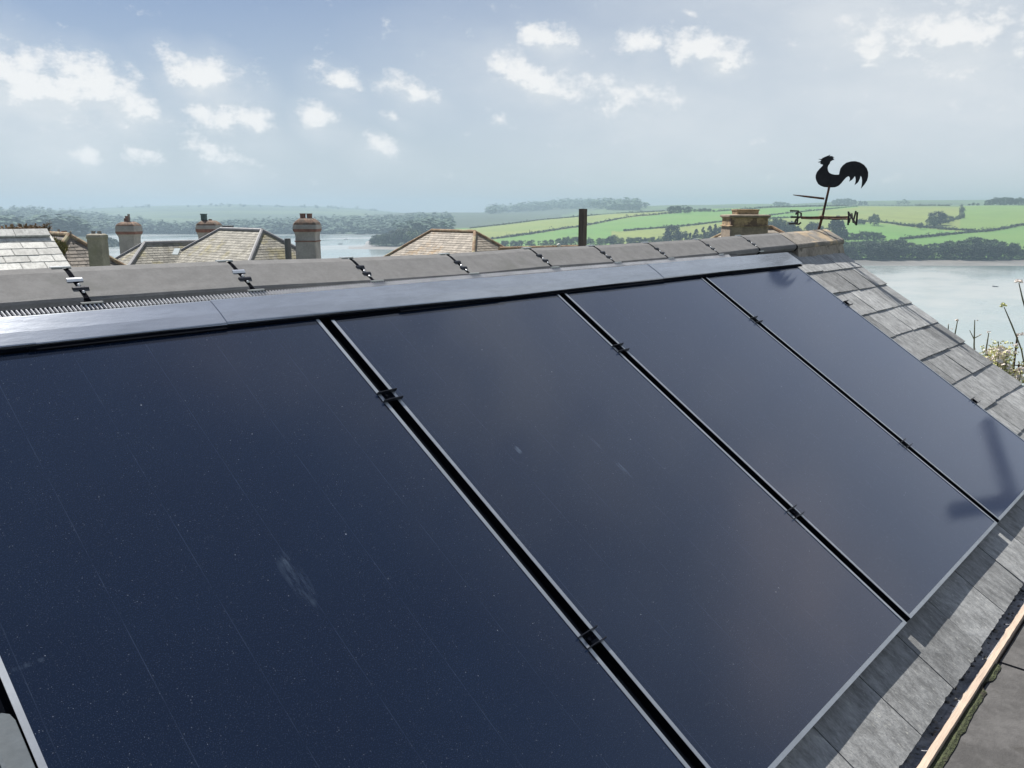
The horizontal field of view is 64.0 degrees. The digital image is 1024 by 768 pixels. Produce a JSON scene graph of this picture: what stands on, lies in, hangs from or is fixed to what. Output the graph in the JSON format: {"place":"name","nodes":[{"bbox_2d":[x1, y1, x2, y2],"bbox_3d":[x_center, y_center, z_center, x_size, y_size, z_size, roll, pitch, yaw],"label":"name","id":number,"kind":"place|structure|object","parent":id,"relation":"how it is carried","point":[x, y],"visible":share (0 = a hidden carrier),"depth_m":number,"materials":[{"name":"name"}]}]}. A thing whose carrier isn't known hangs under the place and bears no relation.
{"place":"outdoors","nodes":[
{"label":"outdoors","id":0,"kind":"place"},
{"bbox_2d":[0,0,1023,212],"label":"sky","id":1,"kind":"structure","parent":0,"point":[403,106],"materials":[{"name":"blue"}]},
{"bbox_2d":[3,200,1023,265],"bbox_3d":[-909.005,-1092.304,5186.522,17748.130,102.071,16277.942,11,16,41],"label":"hills","id":2,"kind":"structure","parent":0,"point":[980,216],"depth_m":1003.54,"materials":[{"name":"green plant"}]},
{"bbox_2d":[0,205,180,233],"bbox_3d":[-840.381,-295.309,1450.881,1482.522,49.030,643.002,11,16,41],"label":"wood","id":3,"kind":"object","parent":2,"relation":"on","point":[73,221],"visible":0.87,"depth_m":1213.82,"materials":[{"name":"green plant"}]},
{"bbox_2d":[110,238,118,246],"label":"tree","id":4,"kind":"object","parent":2,"relation":"on","point":[115,240],"visible":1,"depth_m":779.35,"materials":[{"name":"green plant"}]},
{"bbox_2d":[29,203,377,210],"bbox_3d":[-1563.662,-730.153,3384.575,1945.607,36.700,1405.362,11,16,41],"label":"skyline scrub","id":5,"kind":"object","parent":2,"relation":"on","point":[229,205],"visible":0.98,"depth_m":3178.45,"materials":[{"name":"green plant"}]},
{"bbox_2d":[168,211,457,233],"bbox_3d":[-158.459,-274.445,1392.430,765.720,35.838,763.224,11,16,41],"label":"wood","id":6,"kind":"object","parent":2,"relation":"on","point":[417,221],"visible":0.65,"depth_m":1228.04,"materials":[{"name":"green plant"}]},
{"bbox_2d":[370,235,379,245],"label":"tree","id":7,"kind":"object","parent":2,"relation":"on","point":[374,237],"visible":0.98,"depth_m":790.71,"materials":[{"name":"green plant"}]},
{"bbox_2d":[375,234,385,245],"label":"tree","id":8,"kind":"object","parent":2,"relation":"on","point":[379,240],"visible":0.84,"depth_m":789.57,"materials":[{"name":"green plant"}]},
{"bbox_2d":[382,234,391,245],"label":"tree","id":9,"kind":"object","parent":2,"relation":"on","point":[386,239],"visible":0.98,"depth_m":785.04,"materials":[{"name":"green plant"}]},
{"bbox_2d":[385,234,395,245],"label":"tree","id":10,"kind":"object","parent":2,"relation":"on","point":[391,239],"visible":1,"depth_m":786.25,"materials":[{"name":"green plant"}]},
{"bbox_2d":[394,228,407,244],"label":"tree","id":11,"kind":"object","parent":2,"relation":"on","point":[398,232],"visible":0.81,"depth_m":783.96,"materials":[{"name":"green plant"}]},
{"bbox_2d":[398,228,411,243],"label":"tree","id":12,"kind":"object","parent":2,"relation":"on","point":[406,230],"visible":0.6,"depth_m":784.25,"materials":[{"name":"green plant"}]},
{"bbox_2d":[403,230,419,241],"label":"tree","id":13,"kind":"object","parent":2,"relation":"on","point":[413,235],"visible":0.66,"depth_m":776.26,"materials":[{"name":"green plant"}]},
{"bbox_2d":[527,240,535,245],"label":"tree","id":14,"kind":"object","parent":2,"relation":"on","point":[530,242],"visible":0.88,"depth_m":724.83,"materials":[{"name":"green plant"}]},
{"bbox_2d":[561,236,571,244],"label":"tree","id":15,"kind":"object","parent":2,"relation":"on","point":[567,238],"visible":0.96,"depth_m":713.86,"materials":[{"name":"green plant"}]},
{"bbox_2d":[484,197,649,213],"bbox_3d":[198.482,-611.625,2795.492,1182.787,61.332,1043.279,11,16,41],"label":"hilltop wood","id":16,"kind":"object","parent":2,"relation":"on","point":[621,204],"visible":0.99,"depth_m":2815.68,"materials":[{"name":"green plant"}]},
{"bbox_2d":[470,210,664,227],"bbox_3d":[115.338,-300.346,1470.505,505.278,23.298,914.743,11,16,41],"label":"hedge","id":17,"kind":"object","parent":2,"relation":"on","point":[558,218],"visible":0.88,"depth_m":1143.79,"materials":[{"name":"green plant"}]},
{"bbox_2d":[569,237,577,244],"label":"tree","id":18,"kind":"object","parent":2,"relation":"on","point":[574,239],"visible":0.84,"depth_m":712.92,"materials":[{"name":"green plant"}]},
{"bbox_2d":[491,211,690,238],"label":"hedge","id":19,"kind":"object","parent":2,"relation":"on","point":[539,231],"visible":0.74,"depth_m":887.22,"materials":[{"name":"green plant"}]},
{"bbox_2d":[599,238,607,244],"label":"tree","id":20,"kind":"object","parent":2,"relation":"on","point":[603,240],"visible":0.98,"depth_m":704.19,"materials":[{"name":"green plant"}]},
{"bbox_2d":[604,236,615,244],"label":"tree","id":21,"kind":"object","parent":2,"relation":"on","point":[609,239],"visible":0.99,"depth_m":701.82,"materials":[{"name":"green plant"}]},
{"bbox_2d":[615,237,624,243],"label":"tree","id":22,"kind":"object","parent":2,"relation":"on","point":[621,241],"visible":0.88,"depth_m":698.75,"materials":[{"name":"green plant"}]},
{"bbox_2d":[633,237,643,242],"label":"tree","id":23,"kind":"object","parent":2,"relation":"on","point":[639,239],"visible":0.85,"depth_m":693.28,"materials":[{"name":"green plant"}]},
{"bbox_2d":[662,224,679,240],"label":"tree","id":24,"kind":"object","parent":2,"relation":"on","point":[668,228],"visible":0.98,"depth_m":691.67,"materials":[{"name":"green plant"}]},
{"bbox_2d":[671,227,680,240],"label":"conifer","id":25,"kind":"object","parent":2,"relation":"on","point":[674,238],"visible":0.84,"depth_m":692.27,"materials":[{"name":"green plant"}]},
{"bbox_2d":[676,230,687,239],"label":"tree","id":26,"kind":"object","parent":2,"relation":"on","point":[682,235],"visible":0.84,"depth_m":690.11,"materials":[{"name":"green plant"}]},
{"bbox_2d":[691,229,699,238],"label":"conifer","id":27,"kind":"object","parent":2,"relation":"on","point":[694,236],"visible":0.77,"depth_m":688.00,"materials":[{"name":"green plant"}]},
{"bbox_2d":[698,227,707,238],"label":"conifer","id":28,"kind":"object","parent":2,"relation":"on","point":[703,234],"visible":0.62,"depth_m":685.84,"materials":[{"name":"green plant"}]},
{"bbox_2d":[623,215,791,230],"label":"hedge","id":29,"kind":"object","parent":2,"relation":"on","point":[688,224],"visible":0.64,"depth_m":852.28,"materials":[{"name":"green plant"}]},
{"bbox_2d":[704,225,712,237],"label":"conifer","id":30,"kind":"object","parent":2,"relation":"on","point":[708,235],"visible":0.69,"depth_m":682.54,"materials":[{"name":"green plant"}]},
{"bbox_2d":[710,226,720,236],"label":"tree","id":31,"kind":"object","parent":2,"relation":"on","point":[714,233],"visible":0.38,"depth_m":680.00,"materials":[{"name":"green plant"}]},
{"bbox_2d":[768,219,779,228],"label":"tree","id":32,"kind":"object","parent":2,"relation":"on","point":[773,223],"visible":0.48,"depth_m":709.62,"materials":[{"name":"green plant"}]},
{"bbox_2d":[771,218,785,231],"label":"tree","id":33,"kind":"object","parent":2,"relation":"on","point":[780,220],"visible":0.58,"depth_m":709.89,"materials":[{"name":"green plant"}]},
{"bbox_2d":[780,220,792,231],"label":"tree","id":34,"kind":"object","parent":2,"relation":"on","point":[786,225],"visible":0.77,"depth_m":709.15,"materials":[{"name":"green plant"}]},
{"bbox_2d":[783,220,796,231],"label":"tree","id":35,"kind":"object","parent":2,"relation":"on","point":[793,226],"visible":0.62,"depth_m":709.05,"materials":[{"name":"green plant"}]},
{"bbox_2d":[765,206,856,214],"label":"hedge","id":36,"kind":"object","parent":2,"relation":"on","point":[809,210],"visible":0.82,"depth_m":1058.75,"materials":[{"name":"green plant"}]},
{"bbox_2d":[807,221,820,229],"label":"tree","id":37,"kind":"object","parent":2,"relation":"on","point":[813,225],"visible":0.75,"depth_m":734.58,"materials":[{"name":"green plant"}]},
{"bbox_2d":[715,203,951,211],"bbox_3d":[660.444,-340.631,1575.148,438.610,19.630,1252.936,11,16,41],"label":"hedge","id":38,"kind":"object","parent":2,"relation":"on","point":[771,206],"visible":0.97,"depth_m":1281.04,"materials":[{"name":"green plant"}]},
{"bbox_2d":[826,220,841,237],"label":"conifer","id":39,"kind":"object","parent":2,"relation":"on","point":[832,224],"visible":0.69,"depth_m":675.31,"materials":[{"name":"green plant"}]},
{"bbox_2d":[832,215,848,237],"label":"conifer","id":40,"kind":"object","parent":2,"relation":"on","point":[836,223],"visible":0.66,"depth_m":674.01,"materials":[{"name":"green plant"}]},
{"bbox_2d":[837,220,847,238],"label":"conifer","id":41,"kind":"object","parent":2,"relation":"on","point":[843,230],"visible":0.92,"depth_m":675.15,"materials":[{"name":"green plant"}]},
{"bbox_2d":[847,233,858,240],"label":"tree","id":42,"kind":"object","parent":2,"relation":"on","point":[852,237],"visible":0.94,"depth_m":681.03,"materials":[{"name":"green plant"}]},
{"bbox_2d":[848,241,859,249],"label":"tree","id":43,"kind":"object","parent":2,"relation":"on","point":[854,243],"visible":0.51,"depth_m":613.44,"materials":[{"name":"green plant"}]},
{"bbox_2d":[859,230,872,240],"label":"tree","id":44,"kind":"object","parent":2,"relation":"on","point":[864,234],"visible":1,"depth_m":681.17,"materials":[{"name":"green plant"}]},
{"bbox_2d":[865,231,875,240],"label":"tree","id":45,"kind":"object","parent":2,"relation":"on","point":[870,238],"visible":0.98,"depth_m":680.99,"materials":[{"name":"green plant"}]},
{"bbox_2d":[868,213,879,225],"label":"tree","id":46,"kind":"object","parent":2,"relation":"on","point":[876,218],"visible":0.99,"depth_m":810.72,"materials":[{"name":"green plant"}]},
{"bbox_2d":[863,242,886,258],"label":"tree","id":47,"kind":"object","parent":2,"relation":"on","point":[878,248],"visible":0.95,"depth_m":577.17,"materials":[{"name":"green plant"}]},
{"bbox_2d":[872,232,883,239],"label":"tree","id":48,"kind":"object","parent":2,"relation":"on","point":[877,236],"visible":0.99,"depth_m":680.25,"materials":[{"name":"green plant"}]},
{"bbox_2d":[878,241,901,257],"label":"tree","id":49,"kind":"object","parent":2,"relation":"on","point":[891,245],"visible":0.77,"depth_m":579.45,"materials":[{"name":"green plant"}]},
{"bbox_2d":[889,253,901,259],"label":"bush","id":50,"kind":"object","parent":2,"relation":"on","point":[891,257],"visible":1,"depth_m":579.35,"materials":[{"name":"green plant"}]},
{"bbox_2d":[891,244,908,257],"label":"tree","id":51,"kind":"object","parent":2,"relation":"on","point":[903,248],"visible":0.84,"depth_m":580.45,"materials":[{"name":"green plant"}]},
{"bbox_2d":[897,239,909,245],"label":"tree","id":52,"kind":"object","parent":2,"relation":"on","point":[900,242],"visible":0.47,"depth_m":611.41,"materials":[{"name":"green plant"}]},
{"bbox_2d":[902,246,918,256],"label":"tree","id":53,"kind":"object","parent":2,"relation":"on","point":[912,251],"visible":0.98,"depth_m":578.97,"materials":[{"name":"green plant"}]},
{"bbox_2d":[860,218,975,230],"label":"hedge","id":54,"kind":"object","parent":2,"relation":"on","point":[929,226],"visible":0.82,"depth_m":793.38,"materials":[{"name":"green plant"}]},
{"bbox_2d":[914,246,929,257],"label":"tree","id":55,"kind":"object","parent":2,"relation":"on","point":[922,248],"visible":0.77,"depth_m":583.23,"materials":[{"name":"green plant"}]},
{"bbox_2d":[925,215,938,224],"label":"tree","id":56,"kind":"object","parent":2,"relation":"on","point":[929,220],"visible":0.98,"depth_m":809.64,"materials":[{"name":"green plant"}]},
{"bbox_2d":[928,210,943,222],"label":"tree","id":57,"kind":"object","parent":2,"relation":"on","point":[940,214],"visible":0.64,"depth_m":816.71,"materials":[{"name":"green plant"}]},
{"bbox_2d":[937,212,948,224],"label":"tree","id":58,"kind":"object","parent":2,"relation":"on","point":[943,217],"visible":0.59,"depth_m":821.15,"materials":[{"name":"green plant"}]},
{"bbox_2d":[936,242,953,256],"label":"tree","id":59,"kind":"object","parent":2,"relation":"on","point":[943,247],"visible":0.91,"depth_m":584.05,"materials":[{"name":"green plant"}]},
{"bbox_2d":[933,205,965,225],"bbox_3d":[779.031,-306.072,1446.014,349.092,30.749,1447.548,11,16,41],"label":"hedge","id":60,"kind":"object","parent":2,"relation":"on","point":[962,212],"visible":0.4,"depth_m":972.68,"materials":[{"name":"green plant"}]},
{"bbox_2d":[946,242,964,257],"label":"tree","id":61,"kind":"object","parent":2,"relation":"on","point":[950,246],"visible":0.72,"depth_m":583.87,"materials":[{"name":"green plant"}]},
{"bbox_2d":[899,223,1023,239],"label":"hedge","id":62,"kind":"object","parent":2,"relation":"on","point":[965,231],"visible":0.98,"depth_m":734.59,"materials":[{"name":"green plant"}]},
{"bbox_2d":[952,243,971,257],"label":"tree","id":63,"kind":"object","parent":2,"relation":"on","point":[963,249],"visible":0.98,"depth_m":580.10,"materials":[{"name":"green plant"}]},
{"bbox_2d":[963,237,979,244],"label":"tree","id":64,"kind":"object","parent":2,"relation":"on","point":[970,240],"visible":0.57,"depth_m":617.26,"materials":[{"name":"green plant"}]},
{"bbox_2d":[969,243,988,257],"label":"tree","id":65,"kind":"object","parent":2,"relation":"on","point":[984,250],"visible":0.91,"depth_m":579.26,"materials":[{"name":"green plant"}]},
{"bbox_2d":[973,237,993,249],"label":"tree","id":66,"kind":"object","parent":2,"relation":"on","point":[985,241],"visible":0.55,"depth_m":615.62,"materials":[{"name":"green plant"}]},
{"bbox_2d":[990,245,1005,257],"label":"tree","id":67,"kind":"object","parent":2,"relation":"on","point":[1001,248],"visible":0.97,"depth_m":580.37,"materials":[{"name":"green plant"}]},
{"bbox_2d":[997,244,1015,255],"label":"tree","id":68,"kind":"object","parent":2,"relation":"on","point":[1008,248],"visible":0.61,"depth_m":583.16,"materials":[{"name":"green plant"}]},
{"bbox_2d":[1006,197,1014,204],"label":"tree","id":69,"kind":"object","parent":2,"relation":"on","point":[1009,199],"visible":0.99,"depth_m":1293.81,"materials":[{"name":"green plant"}]},
{"bbox_2d":[1006,246,1019,256],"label":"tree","id":70,"kind":"object","parent":2,"relation":"on","point":[1017,250],"visible":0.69,"depth_m":585.21,"materials":[{"name":"green plant"}]},
{"bbox_2d":[1009,242,1020,249],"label":"tree","id":71,"kind":"object","parent":2,"relation":"on","point":[1015,245],"visible":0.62,"depth_m":614.81,"materials":[{"name":"green plant"}]},
{"bbox_2d":[103,233,1023,384],"bbox_3d":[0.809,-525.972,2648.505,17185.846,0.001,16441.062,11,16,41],"label":"river","id":72,"kind":"structure","parent":0,"point":[945,296],"depth_m":377.04,"materials":[{"name":"liquid"}]},
{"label":"hillside","id":73,"kind":"structure","parent":0,"visible":0},
{"bbox_2d":[0,228,69,269],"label":"slate house","id":74,"kind":"structure","parent":73,"relation":"on","point":[29,248],"depth_m":14.18,"materials":[{"name":"grey stone"}]},
{"bbox_2d":[0,221,53,232],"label":"ridge weeds","id":75,"kind":"object","parent":74,"relation":"on","point":[45,226],"visible":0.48,"depth_m":14.82,"materials":[{"name":"brown plant"}]},
{"bbox_2d":[50,229,125,266],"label":"slate house","id":76,"kind":"structure","parent":73,"relation":"on","point":[76,255],"depth_m":32.24,"materials":[{"name":"stone"}]},
{"bbox_2d":[52,235,68,255],"bbox_3d":[-17.244,-5.204,31.297,0.679,0.939,1.370,-6,13,-25],"label":"grass tuft","id":77,"kind":"object","parent":76,"relation":"on","point":[63,247],"visible":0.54,"depth_m":30.96,"materials":[{"name":"green plant"}]},
{"bbox_2d":[86,231,109,265],"bbox_3d":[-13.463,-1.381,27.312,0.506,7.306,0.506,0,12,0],"label":"chimney stack","id":78,"kind":"object","parent":73,"relation":"on","point":[98,249],"visible":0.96,"depth_m":26.49,"materials":[{"name":"grey concrete"}]},
{"bbox_2d":[115,213,321,264],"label":"slate house","id":79,"kind":"structure","parent":73,"relation":"on","point":[216,240],"depth_m":44.32,"materials":[{"name":"grey stone"}]},
{"bbox_2d":[172,248,180,254],"bbox_3d":[-17.638,-6.952,43.083,0.350,0.347,0.535,0,12,0],"label":"roof window","id":80,"kind":"structure","parent":79,"relation":"in","point":[176,251],"depth_m":43.05,"materials":[{"name":"white glass"}]},
{"bbox_2d":[284,238,291,258],"bbox_3d":[-5.940,-1.375,22.200,0.166,5.060,0.162,11,16,41],"label":"vent pipe","id":81,"kind":"object","parent":73,"relation":"on","point":[288,253],"visible":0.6,"depth_m":21.67,"materials":[{"name":"grey metal"}]},
{"bbox_2d":[384,229,504,255],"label":"slate house","id":82,"kind":"structure","parent":73,"relation":"on","point":[435,241],"depth_m":37.94,"materials":[{"name":"stone"}]},
{"bbox_2d":[0,229,1023,767],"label":"slate house","id":83,"kind":"structure","parent":73,"relation":"on","point":[906,697],"depth_m":2.69,"materials":[{"name":"stone"}]},
{"bbox_2d":[0,713,34,767],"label":"roof slate","id":84,"kind":"object","parent":83,"relation":"on","point":[14,752],"visible":1,"depth_m":1.30,"materials":[{"name":"stone"}]},
{"bbox_2d":[0,319,689,767],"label":"solar panel","id":85,"kind":"object","parent":83,"relation":"attached to","point":[278,545],"visible":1,"depth_m":1.77,"materials":[{"name":"blue glass"}]},
{"bbox_2d":[376,388,402,405],"bbox_3d":[-0.361,0.044,2.390,0.072,0.042,0.037,-13,51,-46],"label":"panel clip","id":86,"kind":"object","parent":85,"relation":"attached to","point":[389,397],"visible":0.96,"depth_m":2.38,"materials":[{"name":"black metal"}]},
{"bbox_2d":[327,294,906,767],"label":"solar panel","id":87,"kind":"object","parent":83,"relation":"attached to","point":[711,590],"visible":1,"depth_m":2.45,"materials":[{"name":"blue glass"}]},
{"bbox_2d":[577,625,606,649],"bbox_3d":[0.189,0.626,1.998,0.072,0.042,0.037,-13,51,-46],"label":"panel clip","id":88,"kind":"object","parent":87,"relation":"attached to","point":[591,639],"visible":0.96,"depth_m":1.99,"materials":[{"name":"black metal"}]},
{"bbox_2d":[612,342,629,353],"bbox_3d":[0.420,-0.132,3.223,0.072,0.042,0.037,-13,51,-46],"label":"panel clip","id":89,"kind":"object","parent":83,"relation":"attached to","point":[619,348],"visible":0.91,"depth_m":3.22,"materials":[{"name":"black metal"}]},
{"bbox_2d":[750,316,762,323],"bbox_3d":[1.201,-0.307,4.056,0.072,0.042,0.037,-13,51,-46],"label":"panel clip","id":90,"kind":"object","parent":83,"relation":"attached to","point":[755,319],"visible":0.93,"depth_m":4.05,"materials":[{"name":"black metal"}]},
{"bbox_2d":[561,278,996,621],"bbox_3d":[1.116,0.113,3.423,1.117,0.033,1.736,-13,51,-46],"label":"solar panel","id":91,"kind":"object","parent":83,"relation":"attached to","point":[901,530],"visible":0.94,"depth_m":3.30,"materials":[{"name":"blue glass"}]},
{"bbox_2d":[786,504,804,518],"bbox_3d":[0.970,0.451,2.830,0.072,0.042,0.037,-13,51,-46],"label":"panel clip","id":92,"kind":"object","parent":83,"relation":"attached to","point":[794,512],"visible":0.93,"depth_m":2.82,"materials":[{"name":"black metal"}]},
{"bbox_2d":[789,155,867,229],"bbox_3d":[2.252,-1.345,5.819,0.488,0.548,0.465,5,13,22],"label":"weather vane","id":93,"kind":"object","parent":83,"relation":"on","point":[850,169],"visible":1,"depth_m":5.77,"materials":[{"name":"metal"}]},
{"bbox_2d":[703,267,1023,522],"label":"solar panel","id":94,"kind":"object","parent":83,"relation":"attached to","point":[968,448],"visible":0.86,"depth_m":4.16,"materials":[{"name":"blue glass"}]},
{"bbox_2d":[900,438,912,447],"bbox_3d":[1.751,0.275,3.663,0.072,0.042,0.037,-13,51,-46],"label":"panel clip","id":95,"kind":"object","parent":83,"relation":"attached to","point":[904,443],"visible":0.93,"depth_m":3.65,"materials":[{"name":"black metal"}]},
{"bbox_2d":[498,243,577,249],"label":"slate house","id":96,"kind":"structure","parent":73,"relation":"on","point":[520,247],"depth_m":19.47,"materials":[{"name":"stone"}]},
{"bbox_2d":[578,209,586,245],"bbox_3d":[0.802,-0.041,9.702,0.068,3.979,0.068,11,16,41],"label":"brown post","id":97,"kind":"object","parent":73,"relation":"on","point":[582,234],"visible":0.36,"depth_m":9.31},
{"bbox_2d":[711,209,783,237],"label":"slate house","id":98,"kind":"structure","parent":73,"relation":"on","point":[744,222],"depth_m":17.79,"materials":[{"name":"stone"}]},
{"bbox_2d":[969,320,980,349],"bbox_3d":[4.377,0.685,7.877,0.207,2.609,0.119,40,41,72],"label":"flower stem","id":99,"kind":"object","parent":73,"relation":"on","point":[974,337],"visible":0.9,"depth_m":7.68,"materials":[{"name":"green plant"}]},
{"bbox_2d":[943,624,1023,767],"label":"flat roof","id":100,"kind":"structure","parent":73,"relation":"on","point":[992,736],"depth_m":2.40,"materials":[{"name":"concrete"}]},
{"bbox_2d":[930,663,1000,767],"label":"moss","id":101,"kind":"object","parent":100,"relation":"on","point":[945,752],"visible":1,"depth_m":2.39,"materials":[{"name":"green plant"}]},
{"bbox_2d":[980,332,1023,385],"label":"blossom shrub","id":102,"kind":"object","parent":73,"relation":"on","point":[1002,354],"visible":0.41,"depth_m":7.60,"materials":[{"name":"beige plant"}]},
{"bbox_2d":[1000,302,1023,364],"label":"flower stem","id":103,"kind":"object","parent":73,"relation":"on","point":[1002,304],"visible":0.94,"depth_m":7.66,"materials":[{"name":"plant"}]},
{"bbox_2d":[1012,333,1023,383],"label":"stem","id":104,"kind":"object","parent":73,"relation":"on","point":[1018,365],"visible":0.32,"depth_m":7.82,"materials":[{"name":"plant"}]},
{"bbox_2d":[1014,279,1023,304],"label":"flower stem","id":105,"kind":"object","parent":73,"relation":"on","point":[1018,280],"visible":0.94,"depth_m":7.58,"materials":[{"name":"beige plant"}]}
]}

